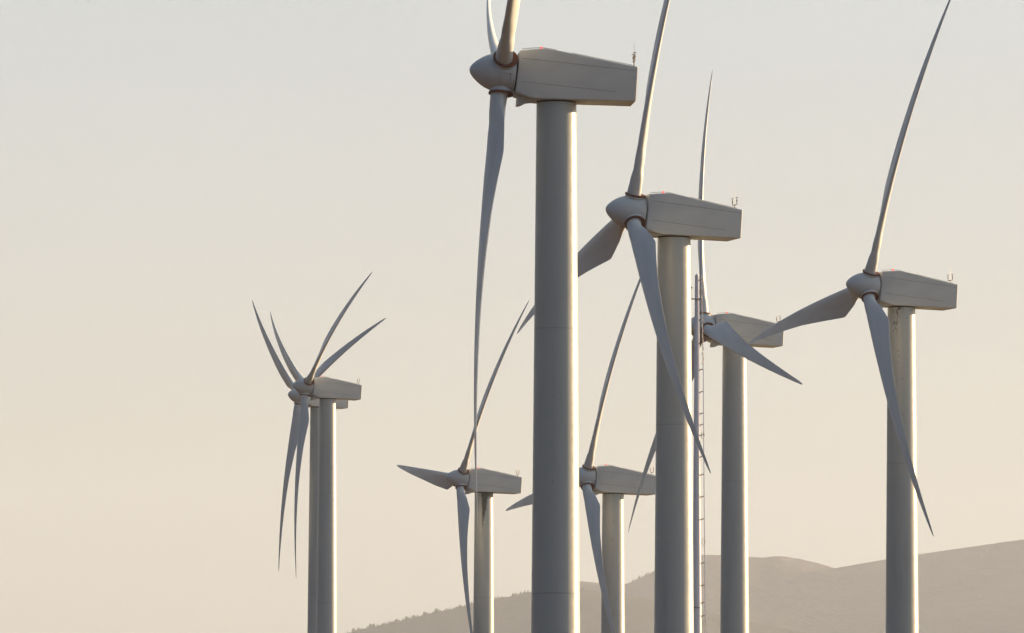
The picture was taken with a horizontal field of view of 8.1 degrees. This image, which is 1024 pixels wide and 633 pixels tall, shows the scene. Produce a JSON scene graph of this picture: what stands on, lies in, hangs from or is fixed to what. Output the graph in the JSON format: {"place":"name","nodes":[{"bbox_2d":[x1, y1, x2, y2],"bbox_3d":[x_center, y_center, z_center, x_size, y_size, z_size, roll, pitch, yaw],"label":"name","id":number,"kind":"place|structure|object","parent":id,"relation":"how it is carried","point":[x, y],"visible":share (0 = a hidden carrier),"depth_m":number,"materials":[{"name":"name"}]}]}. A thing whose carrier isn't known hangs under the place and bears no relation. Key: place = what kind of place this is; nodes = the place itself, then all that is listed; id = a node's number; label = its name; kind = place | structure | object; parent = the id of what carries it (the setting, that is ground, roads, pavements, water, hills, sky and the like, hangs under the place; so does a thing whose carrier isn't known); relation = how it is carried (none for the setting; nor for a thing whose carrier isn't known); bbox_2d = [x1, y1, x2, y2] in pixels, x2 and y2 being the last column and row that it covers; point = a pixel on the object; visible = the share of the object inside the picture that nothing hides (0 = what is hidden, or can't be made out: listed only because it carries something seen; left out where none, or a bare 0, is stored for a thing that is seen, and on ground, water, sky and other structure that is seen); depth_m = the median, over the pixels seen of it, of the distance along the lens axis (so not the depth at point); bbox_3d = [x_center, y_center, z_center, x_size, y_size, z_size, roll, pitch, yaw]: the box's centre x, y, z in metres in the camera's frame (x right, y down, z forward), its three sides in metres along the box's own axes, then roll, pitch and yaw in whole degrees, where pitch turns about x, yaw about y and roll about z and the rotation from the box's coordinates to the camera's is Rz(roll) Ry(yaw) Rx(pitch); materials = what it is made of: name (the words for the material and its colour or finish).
{"place":"outdoors","nodes":[
{"label":"outdoors","id":0,"kind":"place"},
{"bbox_2d":[0,0,1023,632],"label":"sky","id":1,"kind":"structure","parent":0,"point":[168,168],"materials":[{"name":"beige"}]},
{"bbox_2d":[354,590,803,632],"bbox_3d":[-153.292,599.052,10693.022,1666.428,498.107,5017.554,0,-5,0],"label":"hill","id":2,"kind":"structure","parent":0,"point":[511,615],"depth_m":11809.99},
{"bbox_2d":[347,587,583,632],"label":"crest forest","id":3,"kind":"object","parent":2,"relation":"on","point":[436,611],"visible":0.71,"depth_m":11968.78,"materials":[{"name":"plant"}]},
{"bbox_2d":[580,539,1023,632],"bbox_3d":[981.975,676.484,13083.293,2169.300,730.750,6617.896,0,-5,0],"label":"hill","id":4,"kind":"structure","parent":0,"point":[977,589],"depth_m":13696.59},
{"bbox_2d":[625,571,653,584],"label":"crest forest","id":5,"kind":"object","parent":4,"relation":"on","point":[647,574],"visible":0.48,"depth_m":14166.91,"materials":[{"name":"plant"}]},
{"bbox_3d":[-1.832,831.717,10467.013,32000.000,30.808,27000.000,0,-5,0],"label":"ground","id":6,"kind":"structure","parent":0,"visible":0},
{"bbox_2d":[252,300,385,632],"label":"wind turbine","id":7,"kind":"object","parent":6,"relation":"on","point":[294,395],"visible":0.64,"depth_m":1015.01,"materials":[{"name":"paint"}]},
{"bbox_2d":[270,272,371,632],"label":"wind turbine","id":8,"kind":"object","parent":6,"relation":"on","point":[327,392],"visible":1,"depth_m":930.79,"materials":[{"name":"paint"}]},
{"bbox_2d":[397,301,528,632],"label":"wind turbine","id":9,"kind":"object","parent":6,"relation":"on","point":[461,480],"visible":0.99,"depth_m":836.58,"materials":[{"name":"paint"}]},
{"bbox_2d":[469,0,637,632],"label":"wind turbine","id":10,"kind":"object","parent":6,"relation":"on","point":[555,86],"visible":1,"depth_m":385.41,"materials":[{"name":"paint"}]},
{"bbox_2d":[506,278,654,632],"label":"wind turbine","id":11,"kind":"object","parent":6,"relation":"on","point":[612,485],"visible":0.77,"depth_m":721.66,"materials":[{"name":"paint"}]},
{"bbox_2d":[517,0,741,632],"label":"wind turbine","id":12,"kind":"object","parent":6,"relation":"on","point":[674,224],"visible":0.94,"depth_m":466.49,"materials":[{"name":"paint"}]},
{"bbox_2d":[691,274,705,632],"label":"ladder mast","id":13,"kind":"object","parent":6,"relation":"on","point":[697,563],"visible":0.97,"depth_m":598.41,"materials":[{"name":"metal"}]},
{"bbox_2d":[628,70,801,632],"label":"wind turbine","id":14,"kind":"object","parent":6,"relation":"on","point":[733,334],"visible":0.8,"depth_m":643.26,"materials":[{"name":"paint"}]},
{"bbox_2d":[749,0,957,632],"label":"wind turbine","id":15,"kind":"object","parent":6,"relation":"on","point":[901,296],"visible":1,"depth_m":560.29,"materials":[{"name":"paint"}]}
]}

